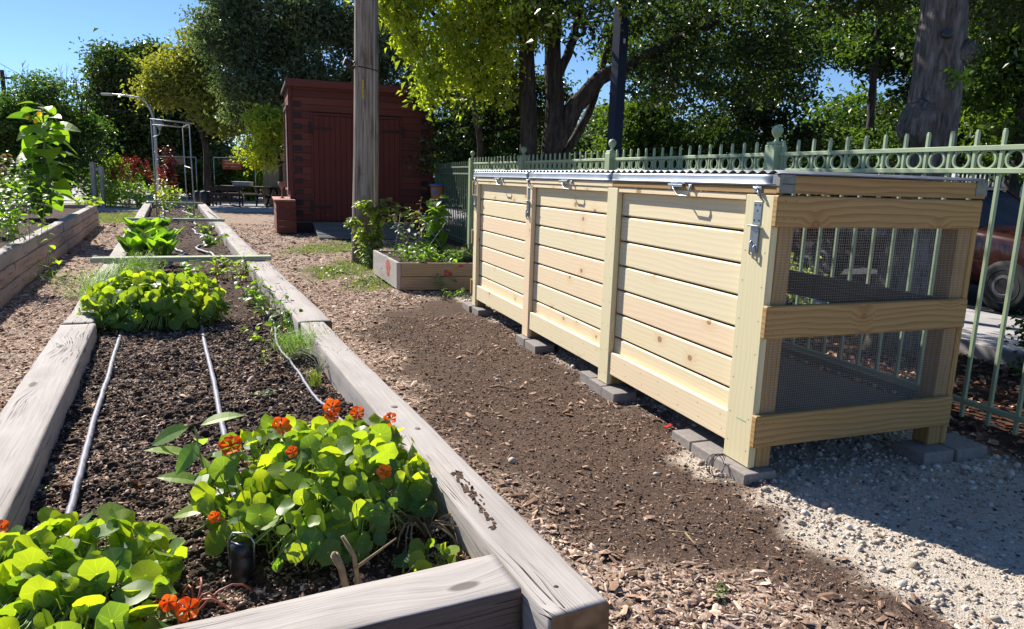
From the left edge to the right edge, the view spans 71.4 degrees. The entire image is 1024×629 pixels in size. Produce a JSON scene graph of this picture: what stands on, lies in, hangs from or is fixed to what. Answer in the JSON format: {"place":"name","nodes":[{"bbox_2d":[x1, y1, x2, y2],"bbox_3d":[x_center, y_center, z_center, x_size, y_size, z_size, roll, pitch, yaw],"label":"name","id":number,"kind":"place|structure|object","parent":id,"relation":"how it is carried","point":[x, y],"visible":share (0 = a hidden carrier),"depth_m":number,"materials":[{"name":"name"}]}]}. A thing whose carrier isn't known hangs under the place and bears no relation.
{"place":"outdoors","nodes":[
{"label":"outdoors","id":0,"kind":"place"},
{"bbox_2d":[54,181,100,203],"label":"path","id":1,"kind":"structure","parent":0,"point":[73,192],"depth_m":33.98,"materials":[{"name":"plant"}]},
{"bbox_2d":[0,60,131,196],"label":"tree","id":2,"kind":"object","parent":1,"relation":"on","point":[85,141],"visible":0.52,"depth_m":24.83,"materials":[{"name":"green plant"}]},
{"bbox_2d":[65,193,273,212],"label":"patio","id":3,"kind":"structure","parent":0,"point":[251,207],"depth_m":26.44,"materials":[{"name":"concrete"}]},
{"bbox_2d":[89,162,106,207],"bbox_3d":[-13.886,-4.333,23.893,0.410,1.500,0.140,2,11,0],"label":"wooden post","id":4,"kind":"object","parent":3,"relation":"on","point":[93,175],"visible":0.88,"depth_m":23.83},
{"bbox_2d":[80,152,145,202],"bbox_3d":[-15.278,-5.238,27.256,2.348,1.945,1.430,0,11,-11],"label":"bush","id":5,"kind":"object","parent":3,"relation":"on","point":[117,170],"visible":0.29,"depth_m":27.09,"materials":[{"name":"green plant"}]},
{"bbox_2d":[113,154,137,204],"bbox_3d":[-13.853,-4.827,25.600,0.938,1.836,0.709,10,13,36],"label":"amaranth","id":6,"kind":"object","parent":3,"relation":"on","point":[127,173],"visible":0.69,"depth_m":25.50,"materials":[{"name":"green plant"}]},
{"bbox_2d":[101,93,159,201],"bbox_3d":[-14.946,-6.505,27.965,2.035,4.176,0.160,2,11,0],"label":"street lamp","id":7,"kind":"object","parent":3,"relation":"on","point":[155,138],"visible":0.96,"depth_m":27.81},
{"bbox_2d":[125,157,151,205],"bbox_3d":[-13.167,-4.681,25.178,0.816,1.749,1.078,-4,12,-29],"label":"amaranth","id":8,"kind":"object","parent":3,"relation":"on","point":[134,176],"visible":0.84,"depth_m":25.13,"materials":[{"name":"red plant"}]},
{"bbox_2d":[124,180,162,208],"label":"flower bed plant","id":9,"kind":"object","parent":3,"relation":"on","point":[138,200],"visible":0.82,"depth_m":24.04,"materials":[{"name":"green plant"}]},
{"bbox_2d":[68,28,254,194],"bbox_3d":[-17.856,-9.969,35.913,10.057,7.829,6.483,2,11,0],"label":"tree","id":10,"kind":"object","parent":3,"relation":"on","point":[107,70],"visible":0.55,"depth_m":34.55,"materials":[{"name":"green plant"}]},
{"bbox_2d":[137,152,195,198],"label":"climbing plants","id":11,"kind":"object","parent":3,"relation":"on","point":[180,180],"visible":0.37,"depth_m":32.32,"materials":[{"name":"green plant"}]},
{"bbox_2d":[156,145,180,200],"bbox_3d":[-12.660,-5.115,26.172,0.823,2.258,0.695,-5,13,-31],"label":"amaranth","id":12,"kind":"object","parent":3,"relation":"on","point":[169,173],"visible":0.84,"depth_m":26.14,"materials":[{"name":"red plant"}]},
{"bbox_2d":[118,18,255,203],"bbox_3d":[-12.699,-8.149,28.531,6.289,7.333,4.408,2,11,0],"label":"locust tree","id":13,"kind":"object","parent":3,"relation":"on","point":[172,82],"visible":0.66,"depth_m":27.68,"materials":[{"name":"green plant"}]},
{"bbox_2d":[179,157,219,198],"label":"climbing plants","id":14,"kind":"object","parent":3,"relation":"on","point":[199,182],"visible":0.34,"depth_m":32.69,"materials":[{"name":"green plant"}]},
{"bbox_2d":[201,158,240,198],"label":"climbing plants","id":15,"kind":"object","parent":3,"relation":"on","point":[220,173],"visible":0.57,"depth_m":32.20,"materials":[{"name":"green plant"}]},
{"bbox_2d":[208,186,244,206],"bbox_3d":[-10.914,-4.524,27.305,1.240,0.740,0.450,1,11,-3],"label":"slatted bench","id":16,"kind":"object","parent":3,"relation":"on","point":[216,199],"visible":0.98,"depth_m":27.08,"materials":[{"name":"brown wood"}]},
{"bbox_2d":[213,157,256,199],"bbox_3d":[-12.491,-6.085,32.095,1.890,1.952,0.058,2,11,0],"label":"sign frame","id":17,"kind":"object","parent":3,"relation":"on","point":[235,165],"visible":0.75,"depth_m":31.95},
{"bbox_2d":[224,156,263,200],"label":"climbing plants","id":18,"kind":"object","parent":3,"relation":"on","point":[246,178],"visible":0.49,"depth_m":32.43,"materials":[{"name":"green plant"}]},
{"bbox_2d":[259,150,286,204],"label":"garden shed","id":19,"kind":"structure","parent":3,"relation":"on","point":[271,179],"depth_m":28.56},
{"bbox_2d":[277,238,471,290],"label":"grass","id":20,"kind":"structure","parent":0,"point":[353,263],"depth_m":11.10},
{"bbox_2d":[0,0,907,157],"label":"sky","id":21,"kind":"structure","parent":0,"point":[39,33],"materials":[{"name":"blue"}]},
{"bbox_2d":[0,178,1023,628],"bbox_3d":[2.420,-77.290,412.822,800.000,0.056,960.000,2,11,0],"label":"ground","id":22,"kind":"structure","parent":0,"point":[448,306],"depth_m":3.42,"materials":[{"name":"gravel"}]},
{"bbox_2d":[0,204,98,307],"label":"raised bed","id":23,"kind":"object","parent":22,"relation":"on","point":[72,226],"visible":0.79,"depth_m":9.84,"materials":[{"name":"wood"}]},
{"bbox_2d":[0,177,28,228],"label":"pepper plant","id":24,"kind":"object","parent":23,"relation":"on","point":[14,193],"visible":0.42,"depth_m":9.53,"materials":[{"name":"green plant"}]},
{"bbox_2d":[0,186,53,242],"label":"pepper plant","id":25,"kind":"object","parent":23,"relation":"on","point":[9,222],"visible":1,"depth_m":8.04,"materials":[{"name":"green plant"}]},
{"bbox_2d":[0,157,57,214],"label":"bushy plant","id":26,"kind":"object","parent":23,"relation":"on","point":[35,202],"visible":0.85,"depth_m":12.76,"materials":[{"name":"green plant"}]},
{"bbox_2d":[7,101,80,218],"bbox_3d":[-8.557,-2.805,13.004,1.114,2.071,1.062,5,11,16],"label":"sunflower","id":27,"kind":"object","parent":23,"relation":"on","point":[58,134],"visible":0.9,"depth_m":12.92,"materials":[{"name":"green plant"}]},
{"bbox_2d":[89,176,136,207],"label":"flower bed plant","id":28,"kind":"object","parent":22,"relation":"on","point":[111,198],"visible":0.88,"depth_m":24.00,"materials":[{"name":"green plant"}]},
{"bbox_2d":[99,210,221,222],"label":"grass","id":29,"kind":"structure","parent":22,"relation":"on","point":[115,217],"depth_m":19.99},
{"bbox_2d":[45,219,464,285],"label":"mulch","id":30,"kind":"object","parent":22,"relation":"on","point":[117,226],"visible":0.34,"depth_m":12.91,"materials":[{"name":"brown wood"}]},
{"bbox_2d":[227,99,284,196],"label":"locust tree","id":31,"kind":"object","parent":22,"relation":"on","point":[267,127],"visible":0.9,"depth_m":20.80,"materials":[{"name":"green plant"}]},
{"bbox_2d":[0,202,608,628],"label":"raised bed","id":32,"kind":"object","parent":22,"relation":"on","point":[516,572],"visible":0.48,"depth_m":2.24,"materials":[{"name":"grey wood"}]},
{"bbox_2d":[40,257,136,304],"bbox_3d":[-3.148,-0.241,5.302,0.803,0.435,0.781,-3,12,-25],"label":"dill plant","id":33,"kind":"object","parent":32,"relation":"on","point":[107,274],"visible":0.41,"depth_m":5.28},
{"bbox_2d":[59,329,123,536],"bbox_3d":[-1.862,0.398,3.220,0.035,0.045,3.146,-3,12,-25],"label":"drip hose","id":34,"kind":"object","parent":32,"relation":"on","point":[74,493],"visible":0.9,"depth_m":2.78,"materials":[{"name":"plastic"}]},
{"bbox_2d":[0,502,251,628],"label":"nasturtium","id":35,"kind":"object","parent":32,"relation":"on","point":[33,575],"visible":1,"depth_m":1.67,"materials":[{"name":"green plant"}]},
{"bbox_2d":[107,247,167,272],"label":"dill plant","id":36,"kind":"object","parent":32,"relation":"on","point":[142,266],"visible":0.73,"depth_m":6.72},
{"bbox_2d":[119,217,159,229],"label":"chard plant","id":37,"kind":"object","parent":32,"relation":"on","point":[142,223],"visible":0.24,"depth_m":9.79,"materials":[{"name":"green plant"}]},
{"bbox_2d":[115,232,164,255],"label":"chard plant","id":38,"kind":"object","parent":32,"relation":"on","point":[129,241],"visible":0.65,"depth_m":8.08,"materials":[{"name":"green plant"}]},
{"bbox_2d":[76,269,229,333],"bbox_3d":[-2.452,-0.121,4.908,0.940,0.390,0.821,-3,12,-25],"label":"nasturtium","id":39,"kind":"object","parent":32,"relation":"on","point":[131,300],"visible":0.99,"depth_m":4.71,"materials":[{"name":"green plant"}]},
{"bbox_2d":[138,234,179,263],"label":"chard plant","id":40,"kind":"object","parent":32,"relation":"on","point":[168,246],"visible":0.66,"depth_m":7.86,"materials":[{"name":"green plant"}]},
{"bbox_2d":[154,225,184,239],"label":"chard plant","id":41,"kind":"object","parent":32,"relation":"on","point":[167,234],"visible":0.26,"depth_m":9.07,"materials":[{"name":"green plant"}]},
{"bbox_2d":[150,118,194,216],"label":"pipe arch","id":42,"kind":"structure","parent":32,"relation":"on","point":[188,123],"depth_m":14.70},
{"bbox_2d":[144,412,252,517],"bbox_3d":[-0.933,0.471,2.170,0.283,0.345,0.260,9,13,32],"label":"milkweed","id":43,"kind":"object","parent":32,"relation":"on","point":[188,454],"visible":0.68,"depth_m":2.14,"materials":[{"name":"green plant"}]},
{"bbox_2d":[127,207,277,319],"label":"bark chips","id":44,"kind":"object","parent":32,"relation":"on","point":[213,274],"visible":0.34,"depth_m":8.37,"materials":[{"name":"wood"}]},
{"bbox_2d":[199,325,237,494],"bbox_3d":[-1.490,0.348,3.557,0.035,0.051,2.941,-3,12,-25],"label":"drip hose","id":45,"kind":"object","parent":32,"relation":"on","point":[223,430],"visible":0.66,"depth_m":3.54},
{"bbox_2d":[204,250,240,278],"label":"beet plant","id":46,"kind":"object","parent":32,"relation":"on","point":[221,270],"visible":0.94,"depth_m":7.07,"materials":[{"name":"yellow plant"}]},
{"bbox_2d":[215,251,257,280],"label":"beet plant","id":47,"kind":"object","parent":32,"relation":"on","point":[240,268],"visible":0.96,"depth_m":6.94,"materials":[{"name":"green plant"}]},
{"bbox_2d":[227,532,254,586],"bbox_3d":[-0.722,0.655,1.901,0.060,0.158,0.059,11,14,39],"label":"irrigation fitting","id":48,"kind":"object","parent":32,"relation":"on","point":[241,561],"visible":0.95,"depth_m":1.88,"materials":[{"name":"black plastic"}]},
{"bbox_2d":[12,315,471,626],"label":"soil crumbs","id":49,"kind":"object","parent":32,"relation":"on","point":[258,574],"visible":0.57,"depth_m":3.03,"materials":[{"name":"soil"}]},
{"bbox_2d":[25,314,468,626],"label":"bark chips","id":50,"kind":"object","parent":32,"relation":"on","point":[234,601],"visible":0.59,"depth_m":2.94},
{"bbox_2d":[234,276,272,305],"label":"bean plant","id":51,"kind":"object","parent":32,"relation":"on","point":[245,297],"visible":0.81,"depth_m":5.71,"materials":[{"name":"green plant"}]},
{"bbox_2d":[245,288,288,315],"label":"bean plant","id":52,"kind":"object","parent":32,"relation":"on","point":[260,299],"visible":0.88,"depth_m":5.28,"materials":[{"name":"green plant"}]},
{"bbox_2d":[265,301,302,330],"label":"bean plant","id":53,"kind":"object","parent":32,"relation":"on","point":[276,323],"visible":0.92,"depth_m":4.89,"materials":[{"name":"green plant"}]},
{"bbox_2d":[262,316,339,359],"bbox_3d":[-1.236,0.144,4.198,0.505,0.263,0.494,-3,12,-25],"label":"dill plant","id":54,"kind":"object","parent":32,"relation":"on","point":[290,343],"visible":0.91,"depth_m":4.15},
{"bbox_2d":[262,307,342,421],"bbox_3d":[-1.340,0.216,4.254,0.082,0.032,3.097,-3,12,-25],"label":"drip hose","id":55,"kind":"object","parent":32,"relation":"on","point":[303,380],"visible":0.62,"depth_m":3.76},
{"bbox_2d":[190,398,459,572],"bbox_3d":[-0.558,0.487,2.192,0.794,0.330,0.699,-3,12,-25],"label":"nasturtium","id":56,"kind":"object","parent":32,"relation":"on","point":[307,488],"visible":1,"depth_m":2.05,"materials":[{"name":"green plant"}]},
{"bbox_2d":[330,535,396,587],"bbox_3d":[-0.389,0.647,1.854,0.053,0.174,0.184,11,14,41],"label":"cut stem","id":57,"kind":"object","parent":32,"relation":"on","point":[337,561],"visible":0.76,"depth_m":1.81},
{"bbox_2d":[391,538,459,573],"bbox_3d":[-0.244,0.673,1.957,0.184,0.071,0.140,3,11,6],"label":"nasturtium","id":58,"kind":"object","parent":32,"relation":"on","point":[413,558],"visible":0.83,"depth_m":1.97,"materials":[{"name":"green plant"}]},
{"bbox_2d":[174,0,452,140],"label":"locust tree","id":59,"kind":"object","parent":22,"relation":"on","point":[290,39],"visible":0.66,"depth_m":22.04,"materials":[{"name":"green plant"}]},
{"bbox_2d":[0,274,667,414],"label":"mulch","id":60,"kind":"object","parent":22,"relation":"on","point":[70,308],"visible":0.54,"depth_m":6.69,"materials":[{"name":"brown wood"}]},
{"bbox_2d":[373,250,472,290],"bbox_3d":[-1.083,-0.603,9.518,1.224,0.360,1.726,-2,12,-21],"label":"planter box","id":61,"kind":"object","parent":60,"relation":"on","point":[398,274],"visible":0.62,"depth_m":8.82,"materials":[{"name":"wood"}]},
{"bbox_2d":[387,213,435,254],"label":"tomato plant","id":62,"kind":"object","parent":61,"relation":"on","point":[407,237],"visible":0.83,"depth_m":9.81,"materials":[{"name":"green plant"}]},
{"bbox_2d":[386,242,472,263],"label":"basil plant","id":63,"kind":"object","parent":61,"relation":"in","point":[453,257],"visible":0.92,"depth_m":9.12,"materials":[{"name":"green plant"}]},
{"bbox_2d":[421,195,451,252],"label":"bean vine","id":64,"kind":"object","parent":61,"relation":"on","point":[441,210],"visible":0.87,"depth_m":9.62,"materials":[{"name":"green plant"}]},
{"bbox_2d":[272,78,433,232],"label":"garden shed","id":65,"kind":"structure","parent":22,"relation":"on","point":[318,120],"depth_m":16.62,"materials":[{"name":"red wood"}]},
{"bbox_2d":[283,105,289,190],"bbox_3d":[-5.460,-4.000,17.259,0.058,1.950,1.600,-2,11,-20],"label":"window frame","id":66,"kind":"structure","parent":65,"relation":"in","point":[286,107],"depth_m":16.66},
{"bbox_2d":[308,115,353,220],"bbox_3d":[-4.165,-3.383,16.602,1.090,2.385,0.054,-2,11,-20],"label":"door","id":67,"kind":"structure","parent":65,"relation":"in","point":[332,139],"depth_m":16.59,"materials":[{"name":"red wood"}]},
{"bbox_2d":[378,119,403,220],"bbox_3d":[-3.123,-3.421,16.974,1.090,2.385,0.054,-2,11,-20],"label":"door","id":68,"kind":"structure","parent":65,"relation":"in","point":[388,181],"depth_m":17.00,"materials":[{"name":"red wood"}]},
{"bbox_2d":[351,0,378,263],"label":"utility pole","id":69,"kind":"object","parent":22,"relation":"on","point":[366,121],"visible":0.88,"depth_m":10.90,"materials":[{"name":"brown wood"}]},
{"bbox_2d":[313,222,423,239],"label":"ramp","id":70,"kind":"structure","parent":22,"relation":"on","point":[322,231],"depth_m":15.96,"materials":[{"name":"concrete"}]},
{"bbox_2d":[360,240,388,268],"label":"bush","id":71,"kind":"object","parent":22,"relation":"on","point":[368,253],"visible":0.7,"depth_m":10.75,"materials":[{"name":"green plant"}]},
{"bbox_2d":[343,197,426,265],"bbox_3d":[-1.892,-1.292,11.091,1.401,1.066,0.614,2,11,0],"label":"vine","id":72,"kind":"object","parent":22,"relation":"on","point":[378,223],"visible":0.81,"depth_m":10.89,"materials":[{"name":"green plant"}]},
{"bbox_2d":[435,158,468,245],"bbox_3d":[-1.302,-2.490,15.422,0.124,1.830,3.262,-2,11,-17],"label":"fence","id":73,"kind":"object","parent":22,"relation":"on","point":[463,197],"visible":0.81,"depth_m":15.15,"materials":[{"name":"metal"}]},
{"bbox_2d":[344,0,582,168],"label":"locust tree","id":74,"kind":"object","parent":22,"relation":"on","point":[457,25],"visible":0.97,"depth_m":11.96,"materials":[{"name":"green plant"}]},
{"bbox_2d":[404,43,604,209],"bbox_3d":[-0.357,-4.241,17.193,4.749,4.674,3.103,-1,11,-15],"label":"understory tree","id":75,"kind":"object","parent":22,"relation":"on","point":[447,146],"visible":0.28,"depth_m":16.70,"materials":[{"name":"green plant"}]},
{"bbox_2d":[0,390,1023,628],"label":"mulch","id":76,"kind":"object","parent":22,"relation":"on","point":[613,583],"visible":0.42,"depth_m":2.57,"materials":[{"name":"brown wood"}]},
{"bbox_2d":[525,339,553,353],"bbox_3d":[0.228,0.273,5.979,0.170,0.078,0.250,-2,11,-20],"label":"paver","id":77,"kind":"object","parent":22,"relation":"on","point":[538,346],"visible":0.84,"depth_m":5.89,"materials":[{"name":"grey concrete"}]},
{"bbox_2d":[589,378,625,394],"bbox_3d":[0.653,0.494,4.887,0.185,0.078,0.185,-2,12,-20],"label":"paver","id":78,"kind":"object","parent":22,"relation":"on","point":[596,385],"visible":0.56,"depth_m":4.84,"materials":[{"name":"grey concrete"}]},
{"bbox_2d":[538,90,692,168],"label":"tree","id":79,"kind":"object","parent":22,"relation":"on","point":[581,144],"visible":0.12,"depth_m":34.05,"materials":[{"name":"green plant"}]},
{"bbox_2d":[601,385,636,402],"bbox_3d":[0.704,0.531,4.702,0.170,0.078,0.175,-2,12,-21],"label":"paver","id":80,"kind":"object","parent":22,"relation":"on","point":[619,394],"visible":0.93,"depth_m":4.64,"materials":[{"name":"grey concrete"}]},
{"bbox_2d":[607,0,633,168],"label":"steel column","id":81,"kind":"structure","parent":22,"relation":"on","point":[618,91],"depth_m":9.76,"materials":[{"name":"metal"}]},
{"bbox_2d":[412,0,862,168],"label":"shade tree","id":82,"kind":"object","parent":22,"relation":"on","point":[759,46],"visible":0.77,"depth_m":12.63,"materials":[{"name":"green plant"}]},
{"bbox_2d":[577,2,734,188],"bbox_3d":[3.640,-5.196,19.038,4.579,6.099,3.841,2,11,0],"label":"tree","id":83,"kind":"object","parent":22,"relation":"on","point":[637,128],"visible":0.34,"depth_m":18.42,"materials":[{"name":"green plant"}]},
{"bbox_2d":[311,284,1010,627],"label":"fallen leaves","id":84,"kind":"object","parent":22,"relation":"on","point":[765,600],"visible":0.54,"depth_m":3.45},
{"bbox_2d":[344,316,1015,628],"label":"wood flecks","id":85,"kind":"object","parent":22,"relation":"on","point":[724,508],"visible":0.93,"depth_m":3.32,"materials":[{"name":"brown wood"}]},
{"bbox_2d":[346,317,1023,628],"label":"soil crumbs","id":86,"kind":"object","parent":22,"relation":"on","point":[719,537],"visible":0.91,"depth_m":3.71,"materials":[{"name":"soil"}]},
{"bbox_2d":[672,428,718,451],"bbox_3d":[1.004,0.693,3.904,0.185,0.078,0.180,-2,11,-19],"label":"paver","id":87,"kind":"object","parent":22,"relation":"on","point":[686,438],"visible":0.66,"depth_m":3.87,"materials":[{"name":"grey concrete"}]},
{"bbox_2d":[691,440,723,465],"bbox_3d":[1.066,0.730,3.722,0.185,0.078,0.180,-2,12,-20],"label":"paver","id":88,"kind":"object","parent":22,"relation":"on","point":[703,450],"visible":0.49,"depth_m":3.70,"materials":[{"name":"grey concrete"}]},
{"bbox_2d":[682,97,762,162],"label":"tree","id":89,"kind":"object","parent":22,"relation":"on","point":[699,119],"visible":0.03,"depth_m":35.85,"materials":[{"name":"green plant"}]},
{"bbox_2d":[714,455,775,485],"bbox_3d":[1.146,0.771,3.516,0.186,0.078,0.240,-2,12,-21],"label":"paver","id":90,"kind":"object","parent":22,"relation":"on","point":[739,472],"visible":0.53,"depth_m":3.43,"materials":[{"name":"grey concrete"}]},
{"bbox_2d":[470,170,988,467],"bbox_3d":[0.979,-0.398,5.623,1.336,1.414,4.654,-2,12,-20],"label":"compost bin","id":91,"kind":"object","parent":90,"relation":"on","point":[675,298],"visible":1,"depth_m":3.78,"materials":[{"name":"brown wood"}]},
{"bbox_2d":[467,125,1023,434],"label":"fence","id":92,"kind":"object","parent":22,"relation":"on","point":[776,155],"visible":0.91,"depth_m":4.94,"materials":[{"name":"metal"}]},
{"bbox_2d":[505,0,1023,359],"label":"shade tree","id":93,"kind":"object","parent":22,"relation":"on","point":[946,51],"visible":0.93,"depth_m":5.96,"materials":[{"name":"grey plant"}]},
{"bbox_2d":[786,252,827,304],"bbox_3d":[2.688,-0.319,7.479,1.148,0.806,1.629,2,11,0],"label":"shrub","id":94,"kind":"object","parent":22,"relation":"on","point":[791,297],"visible":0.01,"depth_m":7.12,"materials":[{"name":"green plant"}]},
{"bbox_2d":[624,382,1023,628],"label":"grit","id":95,"kind":"object","parent":22,"relation":"on","point":[941,596],"visible":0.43,"depth_m":3.09,"materials":[{"name":"gravel"}]},
{"bbox_2d":[751,82,901,196],"bbox_3d":[16.102,-8.067,34.919,12.091,6.807,7.601,2,11,0],"label":"tree","id":96,"kind":"object","parent":22,"relation":"on","point":[838,112],"visible":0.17,"depth_m":33.80,"materials":[{"name":"green plant"}]},
{"bbox_2d":[782,334,1023,456],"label":"leaf litter","id":97,"kind":"object","parent":22,"relation":"on","point":[974,378],"visible":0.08,"depth_m":5.24,"materials":[{"name":"brown plant"}]},
{"bbox_2d":[835,2,1010,186],"bbox_3d":[11.711,-5.659,20.054,6.141,7.124,3.974,2,11,0],"label":"tree","id":98,"kind":"object","parent":22,"relation":"on","point":[885,106],"visible":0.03,"depth_m":20.58,"materials":[{"name":"green plant"}]},
{"bbox_2d":[894,439,953,465],"bbox_3d":[2.219,0.743,3.840,0.210,0.078,0.190,-2,11,-19],"label":"paver","id":99,"kind":"object","parent":22,"relation":"on","point":[915,452],"visible":0.89,"depth_m":3.78,"materials":[{"name":"grey concrete"}]},
{"bbox_2d":[938,433,987,461],"bbox_3d":[2.436,0.734,3.924,0.225,0.078,0.220,-2,12,-20],"label":"paver","id":100,"kind":"object","parent":22,"relation":"on","point":[964,449],"visible":0.72,"depth_m":3.84,"materials":[{"name":"grey concrete"}]},
{"bbox_2d":[997,303,1023,378],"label":"shrub","id":101,"kind":"object","parent":22,"relation":"on","point":[1021,329],"visible":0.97,"depth_m":5.60,"materials":[{"name":"green plant"}]},
{"bbox_2d":[425,295,1023,628],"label":"gravel","id":102,"kind":"structure","parent":0,"point":[900,584],"depth_m":3.45,"materials":[{"name":"gravel"}]},
{"bbox_2d":[441,209,1023,369],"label":"pavement","id":103,"kind":"structure","parent":0,"point":[987,337],"depth_m":6.39,"materials":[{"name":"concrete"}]},
{"bbox_2d":[446,203,1023,318],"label":"road","id":104,"kind":"structure","parent":0,"point":[972,295],"depth_m":10.62,"materials":[{"name":"asphalt"}]},
{"bbox_2d":[679,0,855,168],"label":"tree","id":105,"kind":"object","parent":104,"relation":"on","point":[765,121],"visible":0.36,"depth_m":18.72,"materials":[{"name":"green plant"}]},
{"bbox_2d":[797,2,918,173],"bbox_3d":[7.814,-4.378,16.308,2.515,5.774,3.482,-8,14,-41],"label":"tree","id":106,"kind":"object","parent":104,"relation":"on","point":[852,54],"visible":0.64,"depth_m":15.71,"materials":[{"name":"green plant"}]},
{"bbox_2d":[795,187,1023,312],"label":"parked car","id":107,"kind":"object","parent":104,"relation":"on","point":[1002,242],"visible":0.27,"depth_m":8.79,"materials":[{"name":"red paint"}]},
{"bbox_2d":[849,4,1013,180],"bbox_3d":[9.790,-4.491,16.705,4.623,5.968,3.562,2,11,0],"label":"tree","id":108,"kind":"object","parent":104,"relation":"on","point":[887,71],"visible":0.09,"depth_m":16.45,"materials":[{"name":"green plant"}]},
{"bbox_2d":[894,0,1023,195],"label":"tree","id":109,"kind":"object","parent":104,"relation":"on","point":[1007,83],"visible":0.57,"depth_m":11.66,"materials":[{"name":"green plant"}]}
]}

